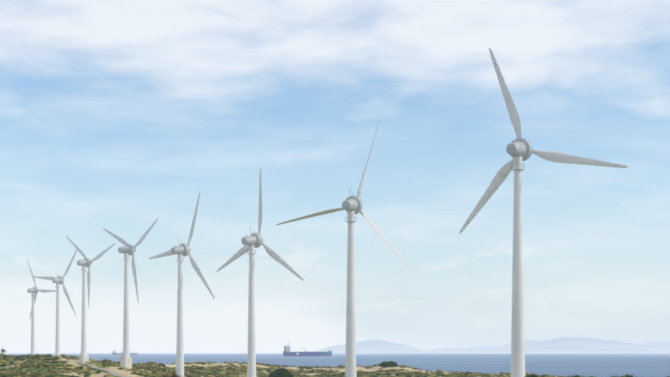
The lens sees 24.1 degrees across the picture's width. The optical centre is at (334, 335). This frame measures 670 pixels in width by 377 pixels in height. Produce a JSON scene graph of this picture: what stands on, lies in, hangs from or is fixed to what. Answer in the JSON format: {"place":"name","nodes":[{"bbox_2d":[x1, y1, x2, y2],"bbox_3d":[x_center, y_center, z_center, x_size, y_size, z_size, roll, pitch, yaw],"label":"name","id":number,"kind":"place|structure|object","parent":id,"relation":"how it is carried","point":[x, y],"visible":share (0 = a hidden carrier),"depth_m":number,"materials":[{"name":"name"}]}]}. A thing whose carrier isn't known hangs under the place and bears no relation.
{"place":"outdoors","nodes":[
{"label":"outdoors","id":0,"kind":"place"},
{"bbox_2d":[0,356,510,376],"bbox_3d":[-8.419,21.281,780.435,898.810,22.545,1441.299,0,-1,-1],"label":"ground","id":1,"kind":"structure","parent":0,"point":[122,372],"depth_m":758.16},
{"bbox_2d":[27,261,55,354],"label":"wind turbine","id":2,"kind":"object","parent":1,"relation":"on","point":[35,290],"visible":0.96,"depth_m":966.82,"materials":[{"name":"paint"}]},
{"bbox_2d":[32,249,76,354],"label":"wind turbine","id":3,"kind":"object","parent":1,"relation":"on","point":[58,280],"visible":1,"depth_m":854.17,"materials":[{"name":"paint"}]},
{"bbox_2d":[66,236,114,361],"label":"wind turbine","id":4,"kind":"object","parent":1,"relation":"on","point":[84,264],"visible":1,"depth_m":747.40,"materials":[{"name":"paint"}]},
{"bbox_2d":[12,373,189,376],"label":"dry shrubs","id":5,"kind":"object","parent":1,"relation":"on","point":[172,375],"visible":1,"depth_m":502.64,"materials":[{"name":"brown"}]},
{"bbox_2d":[78,362,126,376],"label":"dirt path","id":6,"kind":"structure","parent":1,"relation":"on","point":[109,371],"depth_m":624.39,"materials":[{"name":"beige soil"}]},
{"bbox_2d":[76,359,130,376],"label":"hill path fence","id":7,"kind":"object","parent":6,"relation":"on","point":[106,369],"visible":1,"depth_m":580.83,"materials":[{"name":"beige wood"}]},
{"bbox_2d":[103,217,158,367],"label":"wind turbine","id":8,"kind":"object","parent":1,"relation":"on","point":[127,250],"visible":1,"depth_m":638.75,"materials":[{"name":"paint"}]},
{"bbox_2d":[149,192,214,376],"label":"wind turbine","id":9,"kind":"object","parent":1,"relation":"on","point":[182,250],"visible":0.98,"depth_m":553.04,"materials":[{"name":"paint"}]},
{"bbox_2d":[217,168,303,376],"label":"wind turbine","id":10,"kind":"object","parent":1,"relation":"on","point":[252,242],"visible":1,"depth_m":477.28,"materials":[{"name":"paint"}]},
{"bbox_2d":[2,355,557,376],"bbox_3d":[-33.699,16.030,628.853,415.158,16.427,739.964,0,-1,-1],"label":"bushes","id":11,"kind":"object","parent":1,"relation":"on","point":[92,359],"visible":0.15,"depth_m":771.90,"materials":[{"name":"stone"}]},
{"bbox_2d":[0,354,669,376],"bbox_3d":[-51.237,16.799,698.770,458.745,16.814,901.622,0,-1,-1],"label":"scrub vegetation","id":12,"kind":"object","parent":1,"relation":"on","point":[159,370],"depth_m":770.34,"materials":[{"name":"green plant"}]},
{"bbox_2d":[276,120,412,376],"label":"wind turbine","id":13,"kind":"object","parent":1,"relation":"on","point":[352,206],"visible":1,"depth_m":385.59,"materials":[{"name":"paint"}]},
{"bbox_2d":[459,48,627,376],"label":"wind turbine","id":14,"kind":"object","parent":1,"relation":"on","point":[519,149],"visible":1,"depth_m":311.52,"materials":[{"name":"paint"}]},
{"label":"green bushes","id":15,"kind":"object","parent":1,"relation":"on","visible":0},
{"bbox_2d":[47,369,626,376],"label":"green bushes","id":16,"kind":"object","parent":15,"relation":"on","point":[95,372],"visible":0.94,"depth_m":544.91,"materials":[{"name":"green plant"}]},
{"bbox_2d":[0,353,669,376],"bbox_3d":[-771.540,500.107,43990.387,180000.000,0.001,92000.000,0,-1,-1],"label":"sea water","id":17,"kind":"structure","parent":0,"point":[637,365],"depth_m":3348.34,"materials":[{"name":"blue liquid"}]},
{"bbox_2d":[112,351,137,354],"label":"cargo ship","id":18,"kind":"object","parent":17,"relation":"on","point":[114,353],"visible":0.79,"depth_m":16935.84},
{"bbox_2d":[283,342,331,355],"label":"cargo ship","id":19,"kind":"object","parent":17,"relation":"on","point":[289,353],"visible":1,"depth_m":8976.30},
{"bbox_2d":[0,0,669,352],"label":"sky","id":20,"kind":"structure","parent":0,"point":[116,115],"materials":[{"name":"blue"}]},
{"bbox_2d":[312,339,422,353],"bbox_3d":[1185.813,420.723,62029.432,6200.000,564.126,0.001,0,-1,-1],"label":"mountain","id":21,"kind":"structure","parent":0,"point":[374,346],"depth_m":62037.10,"materials":[{"name":"blue stone"}]},
{"bbox_2d":[267,361,641,376],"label":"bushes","id":22,"kind":"object","parent":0,"point":[282,372],"depth_m":637.09,"materials":[{"name":"green plant"}]},
{"bbox_2d":[417,337,669,353],"bbox_3d":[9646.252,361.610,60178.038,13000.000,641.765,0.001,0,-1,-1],"label":"mountain","id":23,"kind":"structure","parent":0,"point":[583,342],"depth_m":60167.46,"materials":[{"name":"blue stone"}]},
{"bbox_2d":[459,346,666,353],"bbox_3d":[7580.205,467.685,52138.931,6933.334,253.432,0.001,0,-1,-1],"label":"mountain","id":24,"kind":"structure","parent":0,"point":[558,350],"depth_m":52143.82,"materials":[{"name":"blue stone"}]},
{"bbox_2d":[642,342,669,345],"bbox_3d":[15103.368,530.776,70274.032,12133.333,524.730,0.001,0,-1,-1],"label":"mountain","id":25,"kind":"structure","parent":0,"point":[660,343],"depth_m":70264.70,"materials":[{"name":"blue stone"}]}
]}

